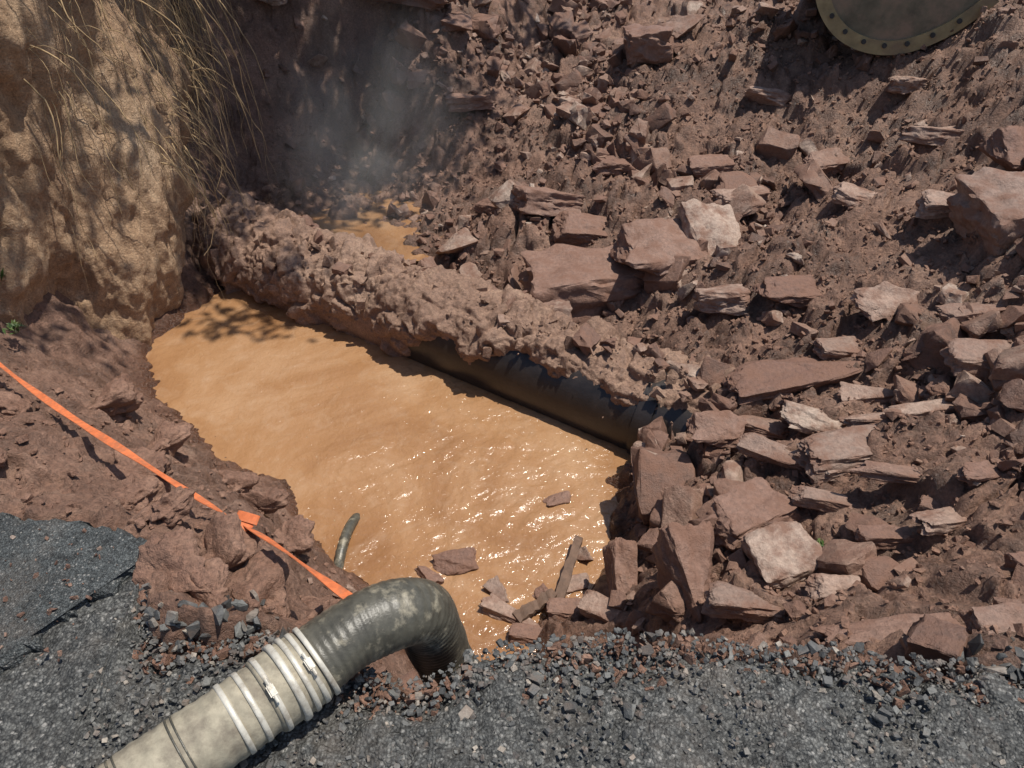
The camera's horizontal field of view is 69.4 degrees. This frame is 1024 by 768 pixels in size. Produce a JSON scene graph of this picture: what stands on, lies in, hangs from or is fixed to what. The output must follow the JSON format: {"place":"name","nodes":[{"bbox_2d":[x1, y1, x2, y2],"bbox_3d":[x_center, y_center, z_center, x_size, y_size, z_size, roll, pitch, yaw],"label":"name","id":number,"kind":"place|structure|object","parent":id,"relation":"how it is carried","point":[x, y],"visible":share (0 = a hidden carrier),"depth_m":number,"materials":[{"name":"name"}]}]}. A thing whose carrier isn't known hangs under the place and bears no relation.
{"place":"outdoors","nodes":[
{"label":"outdoors","id":0,"kind":"place"},
{"bbox_2d":[146,289,630,661],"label":"muddy water","id":1,"kind":"structure","parent":0,"point":[413,464],"depth_m":4.29,"materials":[{"name":"brown liquid"}]},
{"bbox_2d":[334,513,359,568],"bbox_3d":[-0.840,0.811,3.783,0.060,0.166,0.515,3,38,4],"label":"hose","id":2,"kind":"object","parent":1,"relation":"in","point":[345,536],"visible":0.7,"depth_m":3.70,"materials":[{"name":"rubber"}]},
{"bbox_2d":[415,566,443,584],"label":"rock","id":3,"kind":"object","parent":1,"relation":"in","point":[424,572],"visible":0.72,"depth_m":3.58,"materials":[{"name":"stone"}]},
{"bbox_2d":[432,547,478,575],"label":"rock","id":4,"kind":"object","parent":1,"relation":"on","point":[460,561],"visible":0.98,"depth_m":3.62,"materials":[{"name":"brown stone"}]},
{"bbox_2d":[483,575,508,602],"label":"rock","id":5,"kind":"object","parent":1,"relation":"on","point":[495,586],"visible":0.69,"depth_m":3.51,"materials":[{"name":"stone"}]},
{"bbox_2d":[509,623,541,643],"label":"rock","id":6,"kind":"object","parent":1,"relation":"on","point":[522,633],"visible":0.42,"depth_m":3.31,"materials":[{"name":"stone"}]},
{"bbox_2d":[532,583,547,611],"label":"rock","id":7,"kind":"object","parent":1,"relation":"in","point":[539,590],"visible":0.34,"depth_m":3.51,"materials":[{"name":"stone"}]},
{"bbox_2d":[556,535,582,597],"bbox_3d":[0.269,0.905,3.562,0.056,0.057,0.446,12,40,15],"label":"broken plank","id":8,"kind":"object","parent":7,"relation":"on","point":[565,579],"visible":0.82,"depth_m":3.56,"materials":[{"name":"brown wood"}]},
{"bbox_2d":[542,491,570,506],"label":"rock","id":9,"kind":"object","parent":1,"relation":"in","point":[559,498],"visible":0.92,"depth_m":3.97,"materials":[{"name":"stone"}]},
{"bbox_2d":[546,597,580,620],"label":"rock","id":10,"kind":"object","parent":1,"relation":"in","point":[563,609],"visible":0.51,"depth_m":3.35,"materials":[{"name":"stone"}]},
{"bbox_2d":[558,573,589,594],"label":"rock","id":11,"kind":"object","parent":1,"relation":"in","point":[579,582],"visible":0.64,"depth_m":3.54,"materials":[{"name":"stone"}]},
{"bbox_2d":[577,546,593,560],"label":"rock","id":12,"kind":"object","parent":1,"relation":"on","point":[583,553],"visible":0.63,"depth_m":3.68,"materials":[{"name":"stone"}]},
{"bbox_2d":[0,0,1023,705],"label":"ground","id":13,"kind":"structure","parent":0,"point":[58,340],"depth_m":4.94,"materials":[{"name":"soil"}]},
{"bbox_2d":[0,448,7,467],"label":"clay clod","id":14,"kind":"object","parent":13,"relation":"on","point":[3,456],"visible":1,"depth_m":2.64,"materials":[{"name":"soil"}]},
{"bbox_2d":[2,320,25,334],"bbox_3d":[-2.712,-0.309,4.012,0.123,0.047,0.116,19,42,23],"label":"weed","id":15,"kind":"object","parent":13,"relation":"on","point":[13,325],"visible":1,"depth_m":4.01,"materials":[{"name":"green plant"}]},
{"bbox_2d":[0,391,33,419],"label":"clay clod","id":16,"kind":"object","parent":13,"relation":"on","point":[11,404],"visible":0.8,"depth_m":3.23,"materials":[{"name":"soil"}]},
{"bbox_2d":[0,0,197,345],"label":"earth bank","id":17,"kind":"structure","parent":13,"relation":"on","point":[132,293],"depth_m":4.55,"materials":[{"name":"soil"}]},
{"bbox_2d":[0,267,4,280],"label":"weed","id":18,"kind":"object","parent":17,"relation":"on","point":[1,273],"visible":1,"depth_m":4.00,"materials":[{"name":"green plant"}]},
{"bbox_2d":[23,0,275,294],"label":"hanging roots","id":19,"kind":"object","parent":17,"relation":"hanging from","point":[200,10],"visible":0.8,"depth_m":5.18,"materials":[{"name":"brown plant"}]},
{"bbox_2d":[88,372,143,416],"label":"clay clod","id":20,"kind":"object","parent":13,"relation":"on","point":[119,394],"visible":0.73,"depth_m":3.82,"materials":[{"name":"soil"}]},
{"bbox_2d":[103,446,170,478],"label":"clay clod","id":21,"kind":"object","parent":13,"relation":"on","point":[124,467],"visible":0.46,"depth_m":2.92,"materials":[{"name":"soil"}]},
{"bbox_2d":[108,473,172,510],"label":"clay clod","id":22,"kind":"object","parent":13,"relation":"on","point":[140,494],"visible":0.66,"depth_m":2.51,"materials":[{"name":"soil"}]},
{"bbox_2d":[126,486,195,527],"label":"clay clod","id":23,"kind":"object","parent":13,"relation":"on","point":[171,509],"visible":0.85,"depth_m":2.21,"materials":[{"name":"soil"}]},
{"bbox_2d":[147,420,192,456],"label":"clay clod","id":24,"kind":"object","parent":13,"relation":"on","point":[171,437],"visible":0.63,"depth_m":3.68,"materials":[{"name":"soil"}]},
{"bbox_2d":[132,526,211,604],"bbox_3d":[-0.929,0.507,2.020,0.199,0.134,0.220,-4,51,-21],"label":"clay clod","id":25,"kind":"object","parent":13,"relation":"on","point":[175,557],"visible":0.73,"depth_m":2.00,"materials":[{"name":"soil"}]},
{"bbox_2d":[0,362,352,598],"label":"ratchet strap","id":26,"kind":"object","parent":13,"relation":"on","point":[248,520],"visible":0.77,"depth_m":2.60,"materials":[{"name":"orange fabric"}]},
{"bbox_2d":[188,557,228,607],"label":"clay clod","id":27,"kind":"object","parent":13,"relation":"on","point":[212,576],"visible":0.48,"depth_m":1.96,"materials":[{"name":"soil"}]},
{"bbox_2d":[200,512,260,571],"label":"clay clod","id":28,"kind":"object","parent":13,"relation":"on","point":[230,541],"visible":0.64,"depth_m":2.20,"materials":[{"name":"soil"}]},
{"bbox_2d":[218,469,259,493],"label":"clay clod","id":29,"kind":"object","parent":13,"relation":"on","point":[243,482],"visible":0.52,"depth_m":3.46,"materials":[{"name":"soil"}]},
{"bbox_2d":[225,549,290,617],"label":"clay clod","id":30,"kind":"object","parent":13,"relation":"on","point":[263,573],"visible":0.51,"depth_m":2.13,"materials":[{"name":"soil"}]},
{"bbox_2d":[237,487,288,513],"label":"clay clod","id":31,"kind":"object","parent":13,"relation":"on","point":[273,500],"visible":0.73,"depth_m":3.05,"materials":[{"name":"soil"}]},
{"bbox_2d":[259,0,287,5],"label":"rock","id":32,"kind":"object","parent":13,"relation":"on","point":[276,2],"visible":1,"depth_m":6.70,"materials":[{"name":"stone"}]},
{"bbox_2d":[96,577,479,767],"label":"suction hose","id":33,"kind":"object","parent":13,"relation":"on","point":[287,682],"visible":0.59,"depth_m":1.61,"materials":[{"name":"plastic"}]},
{"bbox_2d":[273,514,314,555],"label":"clay clod","id":34,"kind":"object","parent":13,"relation":"on","point":[295,533],"visible":0.73,"depth_m":2.82,"materials":[{"name":"soil"}]},
{"bbox_2d":[294,599,329,628],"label":"clay clod","id":35,"kind":"object","parent":13,"relation":"on","point":[321,608],"visible":0.23,"depth_m":2.04,"materials":[{"name":"soil"}]},
{"bbox_2d":[300,594,340,609],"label":"clay clod","id":36,"kind":"object","parent":13,"relation":"on","point":[312,602],"visible":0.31,"depth_m":2.46,"materials":[{"name":"soil"}]},
{"bbox_2d":[300,190,428,260],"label":"muddy puddle","id":37,"kind":"object","parent":13,"relation":"on","point":[386,236],"visible":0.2,"depth_m":6.32,"materials":[{"name":"liquid"}]},
{"bbox_2d":[375,0,455,10],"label":"rock","id":38,"kind":"object","parent":13,"relation":"on","point":[436,5],"visible":0.97,"depth_m":6.89,"materials":[{"name":"stone"}]},
{"bbox_2d":[196,204,721,423],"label":"dirt clods","id":39,"kind":"object","parent":13,"relation":"on","point":[657,393],"visible":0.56,"depth_m":4.72,"materials":[{"name":"soil"}]},
{"bbox_2d":[184,189,734,434],"bbox_3d":[-0.586,-0.483,5.093,4.498,0.772,0.834,21,43,25],"label":"mud-covered pipe","id":40,"kind":"object","parent":13,"relation":"on","point":[420,305],"visible":0.69,"depth_m":4.93,"materials":[{"name":"brown soil"}]},
{"bbox_2d":[444,93,495,111],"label":"rock","id":41,"kind":"object","parent":13,"relation":"on","point":[457,102],"visible":1,"depth_m":6.85,"materials":[{"name":"brown stone"}]},
{"bbox_2d":[239,200,729,402],"bbox_3d":[-0.607,-0.656,5.115,4.378,0.474,0.640,22,43,26],"label":"pipe rubble","id":42,"kind":"object","parent":13,"relation":"on","point":[586,337],"visible":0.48,"depth_m":4.33,"materials":[{"name":"brown stone"}]},
{"bbox_2d":[473,198,496,214],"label":"rock","id":43,"kind":"object","parent":13,"relation":"on","point":[486,206],"visible":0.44,"depth_m":5.94,"materials":[{"name":"stone"}]},
{"bbox_2d":[479,593,538,624],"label":"rock","id":44,"kind":"object","parent":13,"relation":"on","point":[494,606],"visible":0.73,"depth_m":3.41,"materials":[{"name":"stone"}]},
{"bbox_2d":[512,588,556,622],"bbox_3d":[0.104,1.021,3.411,0.224,0.053,0.069,-24,44,-27],"label":"broken plank","id":45,"kind":"object","parent":44,"relation":"on","point":[524,612],"visible":0.92,"depth_m":3.40,"materials":[{"name":"brown wood"}]},
{"bbox_2d":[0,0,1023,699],"bbox_3d":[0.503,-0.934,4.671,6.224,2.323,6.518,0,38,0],"label":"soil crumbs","id":46,"kind":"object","parent":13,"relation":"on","point":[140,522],"visible":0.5,"depth_m":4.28,"materials":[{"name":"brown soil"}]},
{"bbox_2d":[511,185,585,216],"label":"rock","id":47,"kind":"object","parent":13,"relation":"on","point":[545,201],"visible":0.86,"depth_m":5.66,"materials":[{"name":"brown stone"}]},
{"bbox_2d":[405,336,692,454],"bbox_3d":[-0.695,-0.445,5.179,4.216,0.586,0.584,22,43,26],"label":"buried pipe","id":48,"kind":"object","parent":13,"relation":"on","point":[583,403],"visible":0.3,"depth_m":4.40,"materials":[{"name":"metal"}]},
{"bbox_2d":[134,0,1023,692],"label":"rubble stones","id":49,"kind":"object","parent":13,"relation":"on","point":[734,562],"visible":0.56,"depth_m":4.96,"materials":[{"name":"brown stone"}]},
{"bbox_2d":[552,210,607,246],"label":"rock","id":50,"kind":"object","parent":13,"relation":"on","point":[578,229],"visible":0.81,"depth_m":5.57,"materials":[{"name":"brown stone"}]},
{"bbox_2d":[518,244,643,325],"bbox_3d":[0.527,-0.666,5.236,0.926,0.465,0.699,-8,35,-7],"label":"rock","id":51,"kind":"object","parent":13,"relation":"on","point":[588,283],"visible":0.52,"depth_m":4.99,"materials":[{"name":"brown stone"}]},
{"bbox_2d":[141,583,1023,690],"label":"asphalt chunks","id":52,"kind":"object","parent":13,"relation":"on","point":[221,614],"visible":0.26,"depth_m":1.84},
{"bbox_2d":[577,590,627,622],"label":"rock","id":53,"kind":"object","parent":13,"relation":"on","point":[593,605],"visible":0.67,"depth_m":3.22,"materials":[{"name":"brown stone"}]},
{"bbox_2d":[592,158,634,174],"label":"rock","id":54,"kind":"object","parent":13,"relation":"on","point":[622,165],"visible":0.83,"depth_m":5.91,"materials":[{"name":"stone"}]},
{"bbox_2d":[602,537,637,597],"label":"rock","id":55,"kind":"object","parent":13,"relation":"on","point":[620,554],"visible":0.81,"depth_m":3.29,"materials":[{"name":"brown stone"}]},
{"bbox_2d":[262,0,1023,674],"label":"rubble pile","id":56,"kind":"object","parent":13,"relation":"on","point":[660,488],"visible":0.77,"depth_m":4.93,"materials":[{"name":"brown stone"}]},
{"bbox_2d":[687,154,734,179],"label":"rock","id":57,"kind":"object","parent":56,"relation":"on","point":[701,166],"visible":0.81,"depth_m":5.66,"materials":[{"name":"brown stone"}]},
{"bbox_2d":[686,410,746,451],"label":"rock","id":58,"kind":"object","parent":56,"relation":"on","point":[722,428],"visible":0.93,"depth_m":3.58,"materials":[{"name":"brown stone"}]},
{"bbox_2d":[622,23,673,66],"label":"rock","id":59,"kind":"object","parent":13,"relation":"on","point":[650,44],"visible":0.91,"depth_m":6.45,"materials":[{"name":"brown stone"}]},
{"bbox_2d":[610,218,709,275],"bbox_3d":[1.045,-0.865,5.027,0.723,0.329,0.562,-5,48,-10],"label":"rock","id":60,"kind":"object","parent":13,"relation":"on","point":[655,246],"visible":0.75,"depth_m":4.93,"materials":[{"name":"brown stone"}]},
{"bbox_2d":[652,521,713,623],"bbox_3d":[0.699,0.757,2.869,0.219,0.230,0.426,-7,67,-18],"label":"rock","id":61,"kind":"object","parent":13,"relation":"on","point":[682,555],"visible":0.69,"depth_m":2.81,"materials":[{"name":"brown stone"}]},
{"bbox_2d":[661,14,705,38],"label":"rock","id":62,"kind":"object","parent":13,"relation":"on","point":[682,25],"visible":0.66,"depth_m":6.50,"materials":[{"name":"stone"}]},
{"bbox_2d":[675,198,740,255],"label":"rock","id":63,"kind":"object","parent":13,"relation":"on","point":[713,224],"visible":0.48,"depth_m":5.02,"materials":[{"name":"beige stone"}]},
{"bbox_2d":[692,284,750,315],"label":"rock","id":64,"kind":"object","parent":13,"relation":"on","point":[732,299],"visible":0.99,"depth_m":4.40,"materials":[{"name":"brown stone"}]},
{"bbox_2d":[710,185,770,202],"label":"rock","id":65,"kind":"object","parent":13,"relation":"on","point":[763,192],"visible":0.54,"depth_m":5.30,"materials":[{"name":"stone"}]},
{"bbox_2d":[701,581,783,622],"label":"rock","id":66,"kind":"object","parent":13,"relation":"on","point":[724,600],"visible":0.95,"depth_m":2.55,"materials":[{"name":"brown stone"}]},
{"bbox_2d":[705,477,801,552],"bbox_3d":[0.995,0.545,3.091,0.424,0.170,0.247,-20,35,-24],"label":"rock","id":67,"kind":"object","parent":13,"relation":"on","point":[741,510],"visible":0.72,"depth_m":3.03,"materials":[{"name":"brown stone"}]},
{"bbox_2d":[740,415,788,439],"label":"rock","id":68,"kind":"object","parent":13,"relation":"on","point":[771,428],"visible":0.57,"depth_m":3.72,"materials":[{"name":"stone"}]},
{"bbox_2d":[743,86,791,107],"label":"rock","id":69,"kind":"object","parent":13,"relation":"on","point":[769,96],"visible":0.91,"depth_m":5.90,"materials":[{"name":"stone"}]},
{"bbox_2d":[736,432,804,472],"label":"rock","id":70,"kind":"object","parent":13,"relation":"on","point":[756,446],"visible":0.89,"depth_m":3.37,"materials":[{"name":"brown stone"}]},
{"bbox_2d":[741,521,821,590],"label":"rock","id":71,"kind":"object","parent":13,"relation":"on","point":[782,554],"visible":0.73,"depth_m":2.78,"materials":[{"name":"beige stone"}]},
{"bbox_2d":[752,274,821,309],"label":"rock","id":72,"kind":"object","parent":13,"relation":"on","point":[801,291],"visible":0.86,"depth_m":4.28,"materials":[{"name":"brown stone"}]},
{"bbox_2d":[722,356,862,405],"bbox_3d":[1.550,-0.058,3.928,0.855,0.178,0.336,-14,40,-3],"label":"rock","id":73,"kind":"object","parent":13,"relation":"on","point":[765,381],"visible":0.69,"depth_m":3.82,"materials":[{"name":"brown stone"}]},
{"bbox_2d":[812,336,860,359],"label":"rock","id":74,"kind":"object","parent":73,"relation":"on","point":[837,347],"visible":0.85,"depth_m":3.98,"materials":[{"name":"brown stone"}]},
{"bbox_2d":[780,399,842,434],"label":"rock","id":75,"kind":"object","parent":13,"relation":"on","point":[805,419],"visible":0.61,"depth_m":3.60,"materials":[{"name":"beige stone"}]},
{"bbox_2d":[789,485,852,511],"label":"rock","id":76,"kind":"object","parent":13,"relation":"on","point":[814,498],"visible":0.93,"depth_m":3.02,"materials":[{"name":"brown stone"}]},
{"bbox_2d":[817,538,824,546],"bbox_3d":[1.200,0.638,2.849,0.083,0.038,0.097,-26,45,-29],"label":"weed","id":77,"kind":"object","parent":13,"relation":"on","point":[822,544],"visible":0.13,"depth_m":2.88,"materials":[{"name":"green plant"}]},
{"bbox_2d":[807,459,841,482],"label":"rock","id":78,"kind":"object","parent":13,"relation":"on","point":[830,474],"visible":0.22,"depth_m":3.17,"materials":[{"name":"stone"}]},
{"bbox_2d":[803,147,849,174],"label":"rock","id":79,"kind":"object","parent":13,"relation":"on","point":[827,160],"visible":0.52,"depth_m":5.43,"materials":[{"name":"stone"}]},
{"bbox_2d":[804,573,860,601],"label":"rock","id":80,"kind":"object","parent":13,"relation":"on","point":[819,586],"visible":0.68,"depth_m":2.57,"materials":[{"name":"brown stone"}]},
{"bbox_2d":[789,423,887,483],"bbox_3d":[1.539,0.296,3.284,0.591,0.140,0.239,-6,33,-10],"label":"rock","id":81,"kind":"object","parent":13,"relation":"on","point":[844,449],"visible":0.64,"depth_m":3.21,"materials":[{"name":"brown stone"}]},
{"bbox_2d":[831,181,877,208],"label":"rock","id":82,"kind":"object","parent":13,"relation":"on","point":[847,194],"visible":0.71,"depth_m":4.80,"materials":[{"name":"stone"}]},
{"bbox_2d":[837,412,884,426],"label":"rock","id":83,"kind":"object","parent":13,"relation":"on","point":[862,419],"visible":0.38,"depth_m":3.40,"materials":[{"name":"stone"}]},
{"bbox_2d":[837,381,893,403],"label":"rock","id":84,"kind":"object","parent":13,"relation":"on","point":[864,393],"visible":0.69,"depth_m":3.63,"materials":[{"name":"brown stone"}]},
{"bbox_2d":[853,524,914,549],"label":"rock","id":85,"kind":"object","parent":13,"relation":"on","point":[884,536],"visible":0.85,"depth_m":2.75,"materials":[{"name":"brown stone"}]},
{"bbox_2d":[848,460,920,483],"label":"rock","id":86,"kind":"object","parent":13,"relation":"on","point":[883,471],"visible":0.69,"depth_m":2.96,"materials":[{"name":"brown stone"}]},
{"bbox_2d":[850,281,919,321],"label":"rock","id":87,"kind":"object","parent":13,"relation":"on","point":[883,299],"visible":0.87,"depth_m":4.02,"materials":[{"name":"brown stone"}]},
{"bbox_2d":[812,612,967,646],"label":"rock","id":88,"kind":"object","parent":13,"relation":"on","point":[880,629],"visible":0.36,"depth_m":2.18,"materials":[{"name":"brown stone"}]},
{"bbox_2d":[885,76,929,93],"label":"rock","id":89,"kind":"object","parent":13,"relation":"on","point":[903,84],"visible":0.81,"depth_m":5.42,"materials":[{"name":"stone"}]},
{"bbox_2d":[816,0,999,54],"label":"flange","id":90,"kind":"object","parent":13,"relation":"on","point":[885,27],"visible":1,"depth_m":5.53,"materials":[{"name":"metal"}]},
{"bbox_2d":[884,398,955,418],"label":"rock","id":91,"kind":"object","parent":13,"relation":"on","point":[922,409],"visible":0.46,"depth_m":3.34,"materials":[{"name":"stone"}]},
{"bbox_2d":[896,126,964,145],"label":"rock","id":92,"kind":"object","parent":13,"relation":"on","point":[933,136],"visible":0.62,"depth_m":4.95,"materials":[{"name":"brown stone"}]},
{"bbox_2d":[915,189,954,219],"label":"rock","id":93,"kind":"object","parent":13,"relation":"on","point":[931,203],"visible":0.6,"depth_m":4.27,"materials":[{"name":"brown stone"}]},
{"bbox_2d":[909,506,966,535],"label":"rock","id":94,"kind":"object","parent":13,"relation":"on","point":[945,520],"visible":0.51,"depth_m":2.68,"materials":[{"name":"brown stone"}]},
{"bbox_2d":[936,302,1005,322],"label":"rock","id":95,"kind":"object","parent":13,"relation":"on","point":[948,311],"visible":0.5,"depth_m":3.66,"materials":[{"name":"stone"}]},
{"bbox_2d":[939,338,1013,380],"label":"rock","id":96,"kind":"object","parent":13,"relation":"on","point":[959,355],"visible":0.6,"depth_m":3.38,"materials":[{"name":"brown stone"}]},
{"bbox_2d":[956,458,1004,485],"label":"rock","id":97,"kind":"object","parent":13,"relation":"on","point":[969,473],"visible":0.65,"depth_m":2.75,"materials":[{"name":"brown stone"}]},
{"bbox_2d":[946,167,1023,256],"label":"rock","id":98,"kind":"object","parent":13,"relation":"on","point":[986,204],"visible":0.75,"depth_m":3.91,"materials":[{"name":"brown stone"}]},
{"bbox_2d":[959,602,1023,634],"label":"rock","id":99,"kind":"object","parent":13,"relation":"on","point":[1004,616],"visible":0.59,"depth_m":2.03,"materials":[{"name":"brown stone"}]},
{"bbox_2d":[978,125,1023,171],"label":"rock","id":100,"kind":"object","parent":13,"relation":"on","point":[1003,147],"visible":0.93,"depth_m":4.33,"materials":[{"name":"brown stone"}]},
{"bbox_2d":[1003,551,1023,569],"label":"rock","id":101,"kind":"object","parent":13,"relation":"on","point":[1012,560],"visible":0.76,"depth_m":2.43,"materials":[{"name":"stone"}]},
{"bbox_2d":[0,576,1023,767],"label":"asphalt pavement","id":102,"kind":"structure","parent":0,"point":[40,703],"depth_m":1.70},
{"bbox_2d":[0,512,146,675],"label":"asphalt slab","id":103,"kind":"structure","parent":102,"relation":"on","point":[105,576],"depth_m":1.98,"materials":[{"name":"grey asphalt"}]},
{"bbox_2d":[0,528,117,664],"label":"slab grit","id":104,"kind":"object","parent":103,"relation":"on","point":[49,610],"visible":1,"depth_m":1.91,"materials":[{"name":"gravel"}]},
{"bbox_2d":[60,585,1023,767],"bbox_3d":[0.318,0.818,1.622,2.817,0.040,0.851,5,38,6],"label":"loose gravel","id":105,"kind":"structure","parent":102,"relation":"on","point":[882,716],"depth_m":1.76,"materials":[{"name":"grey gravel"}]},
{"bbox_2d":[132,597,1023,721],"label":"spilled soil","id":106,"kind":"structure","parent":102,"relation":"on","point":[555,648],"depth_m":1.80,"materials":[{"name":"brown soil"}]}
]}

